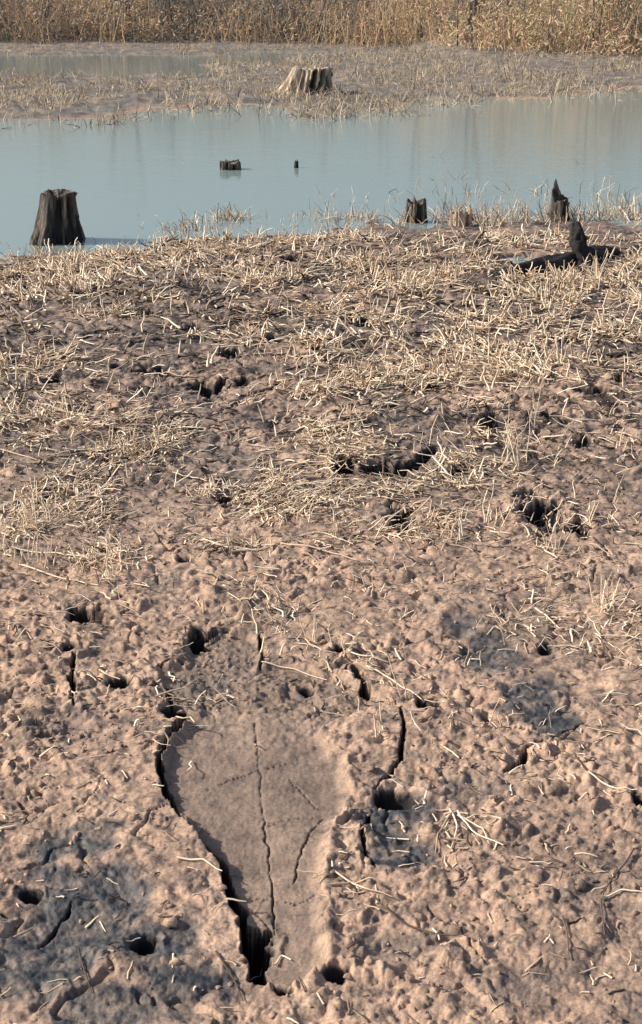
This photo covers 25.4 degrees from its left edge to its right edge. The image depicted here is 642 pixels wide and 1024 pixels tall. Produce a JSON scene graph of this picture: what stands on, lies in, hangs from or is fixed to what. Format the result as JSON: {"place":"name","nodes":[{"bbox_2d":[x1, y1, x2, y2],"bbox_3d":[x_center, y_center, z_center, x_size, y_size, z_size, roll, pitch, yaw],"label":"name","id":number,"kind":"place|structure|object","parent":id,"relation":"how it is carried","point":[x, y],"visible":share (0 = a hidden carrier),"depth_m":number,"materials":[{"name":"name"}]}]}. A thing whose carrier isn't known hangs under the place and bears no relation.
{"place":"outdoors","nodes":[
{"label":"outdoors","id":0,"kind":"place"},
{"bbox_2d":[0,0,641,1023],"bbox_3d":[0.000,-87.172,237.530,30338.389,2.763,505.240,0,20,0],"label":"ground","id":1,"kind":"structure","parent":0,"point":[282,794],"depth_m":3.68,"materials":[{"name":"brown soil"}]},
{"bbox_2d":[29,189,85,245],"bbox_3d":[-1.942,-2.115,10.342,0.475,0.450,0.466,0,20,0],"label":"tree stump","id":2,"kind":"object","parent":1,"relation":"on","point":[57,220],"visible":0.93,"depth_m":10.22,"materials":[{"name":"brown wood"}]},
{"bbox_2d":[276,66,332,95],"bbox_3d":[-0.341,-7.302,24.223,1.103,0.550,1.007,0,20,0],"label":"tree stump","id":3,"kind":"object","parent":1,"relation":"on","point":[304,78],"visible":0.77,"depth_m":23.92,"materials":[{"name":"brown wood"}]},
{"bbox_2d":[0,215,641,1023],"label":"straw litter","id":4,"kind":"object","parent":1,"relation":"on","point":[112,259],"visible":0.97,"depth_m":6.46,"materials":[{"name":"beige plant"}]},
{"bbox_2d":[0,0,641,59],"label":"reed bed","id":5,"kind":"object","parent":1,"relation":"on","point":[250,20],"visible":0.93,"depth_m":43.76,"materials":[{"name":"beige plant"}]},
{"bbox_2d":[0,28,641,128],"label":"marsh grass","id":6,"kind":"structure","parent":1,"relation":"on","point":[320,95],"depth_m":26.06,"materials":[{"name":"beige plant"}]},
{"bbox_2d":[0,0,641,52],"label":"distant saplings","id":7,"kind":"object","parent":1,"relation":"on","point":[378,7],"visible":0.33,"depth_m":43.62,"materials":[{"name":"beige plant"}]},
{"bbox_2d":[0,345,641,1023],"bbox_3d":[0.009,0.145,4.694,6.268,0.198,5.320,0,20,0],"label":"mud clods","id":8,"kind":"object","parent":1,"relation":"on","point":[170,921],"visible":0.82,"depth_m":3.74,"materials":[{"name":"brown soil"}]},
{"bbox_2d":[0,388,641,965],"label":"reed stalks","id":9,"kind":"object","parent":1,"relation":"on","point":[466,820],"visible":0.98,"depth_m":3.82,"materials":[{"name":"plant"}]},
{"bbox_2d":[78,755,634,1000],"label":"twigs","id":10,"kind":"object","parent":1,"relation":"on","point":[383,906],"visible":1,"depth_m":2.72,"materials":[{"name":"brown wood"}]},
{"bbox_2d":[404,197,427,223],"bbox_3d":[0.747,-2.346,11.225,0.227,0.273,0.178,0,20,0],"label":"tree stump","id":11,"kind":"object","parent":1,"relation":"on","point":[419,212],"visible":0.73,"depth_m":11.17,"materials":[{"name":"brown wood"}]},
{"bbox_2d":[449,210,471,226],"bbox_3d":[1.075,-2.241,11.024,0.221,0.215,0.197,-18,27,-40],"label":"tree stump","id":12,"kind":"object","parent":1,"relation":"on","point":[467,216],"visible":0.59,"depth_m":10.95,"materials":[{"name":"brown wood"}]},
{"bbox_2d":[499,257,538,263],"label":"puddle","id":13,"kind":"object","parent":1,"relation":"on","point":[521,259],"visible":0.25,"depth_m":9.54,"materials":[{"name":"grey liquid"}]},
{"bbox_2d":[492,221,621,275],"bbox_3d":[1.640,-1.650,9.112,1.280,0.378,0.357,-16,26,-37],"label":"fallen log","id":14,"kind":"object","parent":1,"relation":"on","point":[578,245],"visible":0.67,"depth_m":9.15,"materials":[{"name":"brown wood"}]},
{"bbox_2d":[546,178,569,221],"bbox_3d":[1.879,-2.437,11.277,0.225,0.407,0.198,-19,27,-41],"label":"tree stump","id":15,"kind":"object","parent":1,"relation":"on","point":[559,200],"visible":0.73,"depth_m":11.23,"materials":[{"name":"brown wood"}]},
{"bbox_2d":[0,51,641,263],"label":"water","id":16,"kind":"structure","parent":0,"point":[126,179],"depth_m":15.20,"materials":[{"name":"blue liquid"}]},
{"bbox_2d":[219,159,240,169],"bbox_3d":[-0.922,-3.501,14.482,0.276,0.178,0.237,-10,23,-25],"label":"tree stump","id":17,"kind":"object","parent":16,"relation":"in","point":[225,164],"visible":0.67,"depth_m":14.41,"materials":[{"name":"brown wood"}]},
{"bbox_2d":[294,160,298,167],"bbox_3d":[-0.262,-3.533,14.582,0.076,0.170,0.069,0,20,0],"label":"tree stump","id":18,"kind":"object","parent":16,"relation":"in","point":[296,165],"visible":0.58,"depth_m":14.56,"materials":[{"name":"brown wood"}]},
{"bbox_2d":[0,108,641,737],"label":"dead grass","id":19,"kind":"structure","parent":0,"point":[226,216],"depth_m":9.26,"materials":[{"name":"plant"}]}
]}

